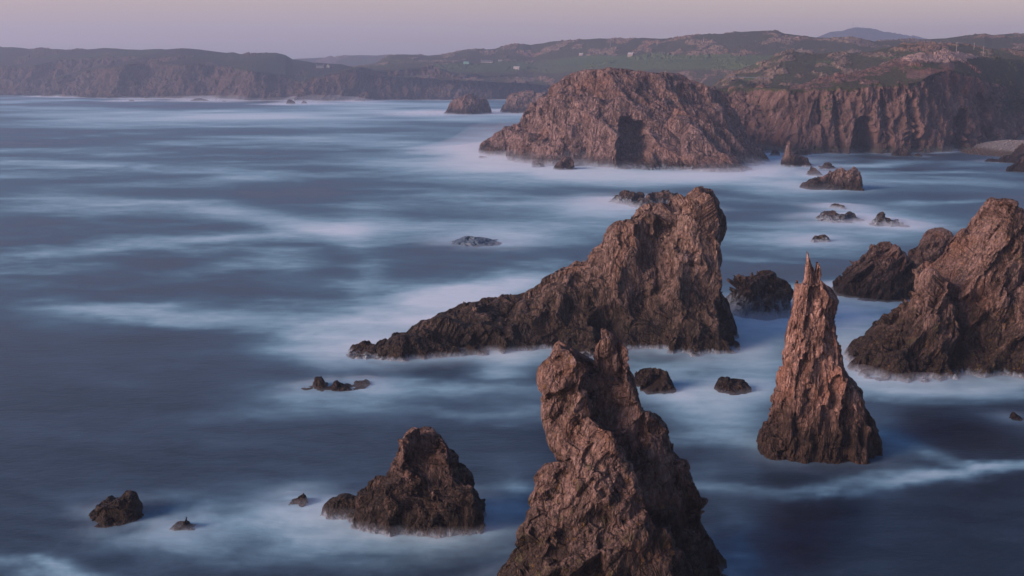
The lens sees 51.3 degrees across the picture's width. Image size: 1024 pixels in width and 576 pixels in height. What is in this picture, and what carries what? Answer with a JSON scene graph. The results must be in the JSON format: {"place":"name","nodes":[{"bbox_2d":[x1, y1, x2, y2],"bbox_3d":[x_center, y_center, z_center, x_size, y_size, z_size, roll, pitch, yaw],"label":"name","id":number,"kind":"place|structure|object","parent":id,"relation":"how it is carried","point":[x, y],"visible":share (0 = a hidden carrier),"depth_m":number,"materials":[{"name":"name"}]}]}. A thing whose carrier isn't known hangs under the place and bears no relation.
{"place":"outdoors","nodes":[
{"label":"outdoors","id":0,"kind":"place"},
{"bbox_2d":[0,47,167,95],"bbox_3d":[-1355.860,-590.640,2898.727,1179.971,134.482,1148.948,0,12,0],"label":"cliff","id":1,"kind":"structure","parent":0,"point":[30,72],"depth_m":2589.66,"materials":[{"name":"stone"}]},
{"bbox_2d":[40,48,368,101],"bbox_3d":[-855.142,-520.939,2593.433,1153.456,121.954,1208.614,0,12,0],"label":"headland","id":2,"kind":"structure","parent":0,"point":[183,73],"depth_m":2272.80,"materials":[{"name":"grey stone"}]},
{"bbox_2d":[294,55,386,65],"bbox_3d":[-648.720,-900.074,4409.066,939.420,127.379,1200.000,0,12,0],"label":"hill","id":3,"kind":"structure","parent":0,"point":[351,60],"depth_m":4297.86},
{"bbox_2d":[294,65,550,100],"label":"cliff","id":4,"kind":"structure","parent":0,"point":[350,84],"depth_m":2138.34,"materials":[{"name":"grey stone"}]},
{"bbox_2d":[0,95,1023,575],"bbox_3d":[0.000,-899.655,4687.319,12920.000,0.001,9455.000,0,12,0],"label":"sea","id":5,"kind":"structure","parent":0,"point":[196,297],"depth_m":229.90,"materials":[{"name":"liquid"}]},
{"bbox_2d":[88,490,143,527],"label":"rock","id":6,"kind":"object","parent":5,"relation":"in","point":[126,507],"visible":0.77,"depth_m":144.35,"materials":[{"name":"brown stone"}]},
{"bbox_2d":[169,517,196,530],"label":"rock","id":7,"kind":"object","parent":5,"relation":"in","point":[183,525],"visible":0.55,"depth_m":142.16,"materials":[{"name":"stone"}]},
{"bbox_2d":[190,98,207,100],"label":"skerry","id":8,"kind":"structure","parent":5,"relation":"in","point":[198,99],"depth_m":2048.52,"materials":[{"name":"grey stone"}]},
{"bbox_2d":[286,99,294,104],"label":"skerry","id":9,"kind":"structure","parent":5,"relation":"in","point":[290,102],"depth_m":1859.09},
{"bbox_2d":[288,493,307,506],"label":"rock","id":10,"kind":"object","parent":5,"relation":"in","point":[301,500],"visible":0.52,"depth_m":150.27,"materials":[{"name":"stone"}]},
{"bbox_2d":[312,376,327,390],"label":"rock","id":11,"kind":"object","parent":5,"relation":"in","point":[319,383],"visible":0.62,"depth_m":204.40,"materials":[{"name":"brown stone"}]},
{"bbox_2d":[301,380,365,391],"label":"rock","id":12,"kind":"object","parent":5,"relation":"in","point":[336,385],"visible":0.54,"depth_m":203.94,"materials":[{"name":"brown stone"}]},
{"bbox_2d":[353,379,370,386],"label":"rock","id":13,"kind":"object","parent":5,"relation":"in","point":[365,382],"visible":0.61,"depth_m":206.40,"materials":[{"name":"stone"}]},
{"bbox_2d":[320,426,486,538],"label":"sea stack","id":14,"kind":"object","parent":5,"relation":"in","point":[424,487],"visible":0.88,"depth_m":140.84,"materials":[{"name":"brown stone"}]},
{"bbox_2d":[444,94,491,114],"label":"islet","id":15,"kind":"object","parent":5,"relation":"in","point":[468,104],"visible":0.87,"depth_m":1451.37,"materials":[{"name":"brown stone"}]},
{"bbox_2d":[451,236,501,246],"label":"rock","id":16,"kind":"object","parent":5,"relation":"in","point":[473,241],"visible":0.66,"depth_m":373.62,"materials":[{"name":"stone"}]},
{"bbox_2d":[500,90,547,113],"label":"islet","id":17,"kind":"object","parent":5,"relation":"in","point":[518,103],"visible":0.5,"depth_m":1488.91,"materials":[{"name":"brown stone"}]},
{"bbox_2d":[531,163,544,167],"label":"rock","id":18,"kind":"object","parent":5,"relation":"in","point":[538,165],"visible":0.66,"depth_m":667.69,"materials":[{"name":"grey stone"}]},
{"bbox_2d":[346,186,740,361],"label":"sea stack","id":19,"kind":"object","parent":5,"relation":"in","point":[647,276],"visible":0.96,"depth_m":233.60,"materials":[{"name":"brown stone"}]},
{"bbox_2d":[553,156,576,169],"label":"rock","id":20,"kind":"object","parent":5,"relation":"in","point":[565,163],"visible":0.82,"depth_m":651.22,"materials":[{"name":"brown stone"}]},
{"bbox_2d":[497,328,727,575],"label":"sea stack","id":21,"kind":"object","parent":5,"relation":"in","point":[615,491],"visible":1,"depth_m":121.08,"materials":[{"name":"brown stone"}]},
{"bbox_2d":[478,67,770,172],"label":"headland","id":22,"kind":"structure","parent":5,"relation":"in","point":[617,118],"depth_m":684.58,"materials":[{"name":"brown stone"}]},
{"bbox_2d":[609,190,644,204],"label":"rock","id":23,"kind":"object","parent":5,"relation":"in","point":[625,197],"visible":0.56,"depth_m":485.17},
{"bbox_2d":[628,190,677,208],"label":"rock","id":24,"kind":"object","parent":5,"relation":"in","point":[664,196],"visible":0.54,"depth_m":471.93,"materials":[{"name":"stone"}]},
{"bbox_2d":[634,367,676,394],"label":"rock","id":25,"kind":"object","parent":5,"relation":"in","point":[649,381],"visible":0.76,"depth_m":203.41,"materials":[{"name":"brown stone"}]},
{"bbox_2d":[714,376,751,394],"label":"rock","id":26,"kind":"object","parent":5,"relation":"in","point":[730,386],"visible":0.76,"depth_m":202.07,"materials":[{"name":"brown stone"}]},
{"bbox_2d":[726,270,793,320],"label":"rock","id":27,"kind":"object","parent":5,"relation":"in","point":[765,295],"visible":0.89,"depth_m":265.66,"materials":[{"name":"brown stone"}]},
{"bbox_2d":[769,150,779,155],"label":"rock","id":28,"kind":"object","parent":5,"relation":"in","point":[775,153],"visible":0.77,"depth_m":754.88,"materials":[{"name":"brown stone"}]},
{"bbox_2d":[781,141,814,167],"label":"rock","id":29,"kind":"object","parent":5,"relation":"in","point":[790,158],"visible":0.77,"depth_m":670.83,"materials":[{"name":"brown stone"}]},
{"bbox_2d":[794,150,807,155],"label":"rock","id":30,"kind":"object","parent":5,"relation":"in","point":[800,153],"visible":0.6,"depth_m":758.38,"materials":[{"name":"brown stone"}]},
{"bbox_2d":[802,144,811,154],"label":"rock","id":31,"kind":"object","parent":5,"relation":"in","point":[806,148],"visible":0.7,"depth_m":763.48,"materials":[{"name":"brown stone"}]},
{"bbox_2d":[805,166,822,175],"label":"rock","id":32,"kind":"object","parent":5,"relation":"in","point":[812,171],"visible":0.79,"depth_m":614.77,"materials":[{"name":"stone"}]},
{"bbox_2d":[756,251,882,464],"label":"sea stack","id":33,"kind":"object","parent":5,"relation":"in","point":[819,412],"visible":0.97,"depth_m":165.49,"materials":[{"name":"rock"}]},
{"bbox_2d":[810,234,830,242],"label":"rock","id":34,"kind":"object","parent":5,"relation":"in","point":[821,238],"visible":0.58,"depth_m":378.63,"materials":[{"name":"stone"}]},
{"bbox_2d":[818,162,835,169],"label":"rock","id":35,"kind":"object","parent":5,"relation":"in","point":[827,166],"visible":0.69,"depth_m":654.36,"materials":[{"name":"stone"}]},
{"bbox_2d":[800,166,863,190],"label":"rock","id":36,"kind":"object","parent":5,"relation":"in","point":[842,179],"visible":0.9,"depth_m":542.15,"materials":[{"name":"brown stone"}]},
{"bbox_2d":[829,203,845,209],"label":"rock","id":37,"kind":"object","parent":5,"relation":"in","point":[837,205],"visible":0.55,"depth_m":469.67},
{"bbox_2d":[815,210,864,222],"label":"rock","id":38,"kind":"object","parent":5,"relation":"in","point":[832,216],"visible":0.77,"depth_m":429.11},
{"bbox_2d":[832,241,918,302],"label":"rock","id":39,"kind":"object","parent":5,"relation":"in","point":[881,271],"visible":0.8,"depth_m":284.98,"materials":[{"name":"brown stone"}]},
{"bbox_2d":[869,212,909,226],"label":"rock","id":40,"kind":"object","parent":5,"relation":"in","point":[880,219],"visible":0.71,"depth_m":416.61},
{"bbox_2d":[891,145,910,155],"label":"rock","id":41,"kind":"object","parent":5,"relation":"in","point":[900,150],"visible":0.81,"depth_m":753.04,"materials":[{"name":"brown stone"}]},
{"bbox_2d":[908,227,953,265],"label":"rock","id":42,"kind":"object","parent":5,"relation":"in","point":[933,244],"visible":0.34,"depth_m":310.38,"materials":[{"name":"brown stone"}]},
{"bbox_2d":[842,197,1023,382],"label":"sea stack","id":43,"kind":"object","parent":5,"relation":"in","point":[959,314],"visible":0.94,"depth_m":215.26,"materials":[{"name":"brown stone"}]},
{"bbox_2d":[984,158,997,161],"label":"rock","id":44,"kind":"object","parent":5,"relation":"in","point":[991,160],"visible":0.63,"depth_m":706.61,"materials":[{"name":"stone"}]},
{"bbox_2d":[997,152,1023,162],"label":"rock","id":45,"kind":"object","parent":5,"relation":"in","point":[1014,157],"visible":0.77,"depth_m":699.80,"materials":[{"name":"brown stone"}]},
{"bbox_2d":[1006,156,1023,171],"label":"rock","id":46,"kind":"object","parent":5,"relation":"in","point":[1017,166],"visible":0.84,"depth_m":638.98,"materials":[{"name":"brown stone"}]},
{"bbox_2d":[1009,412,1022,420],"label":"rock","id":47,"kind":"object","parent":5,"relation":"in","point":[1014,416],"visible":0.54,"depth_m":186.09,"materials":[{"name":"brown stone"}]},
{"bbox_2d":[0,0,1023,58],"label":"sky","id":48,"kind":"structure","parent":0,"point":[300,29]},
{"bbox_2d":[350,30,1023,86],"bbox_3d":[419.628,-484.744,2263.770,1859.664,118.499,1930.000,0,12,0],"label":"broad hill","id":49,"kind":"structure","parent":0,"point":[711,59],"depth_m":2163.13,"materials":[{"name":"green plant"}]},
{"bbox_2d":[481,60,492,62],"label":"long house","id":50,"kind":"structure","parent":49,"relation":"on","point":[487,61],"depth_m":2432.39,"materials":[{"name":"stone"}]},
{"bbox_2d":[712,41,1023,98],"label":"stony knolls","id":51,"kind":"structure","parent":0,"point":[788,67],"depth_m":1195.11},
{"bbox_2d":[714,48,1023,153],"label":"cliff","id":52,"kind":"structure","parent":0,"point":[944,100],"depth_m":800.32,"materials":[{"name":"brown stone"}]},
{"bbox_2d":[819,27,925,40],"bbox_3d":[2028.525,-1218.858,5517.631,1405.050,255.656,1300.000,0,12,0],"label":"mountain","id":53,"kind":"structure","parent":0,"point":[870,34],"depth_m":5457.20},
{"bbox_2d":[958,140,1023,156],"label":"beach","id":54,"kind":"structure","parent":0,"point":[993,148],"depth_m":780.08,"materials":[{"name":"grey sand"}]},
{"bbox_2d":[1012,143,1023,153],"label":"rock","id":55,"kind":"object","parent":54,"relation":"on","point":[1019,148],"visible":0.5,"depth_m":742.10,"materials":[{"name":"stone"}]}
]}

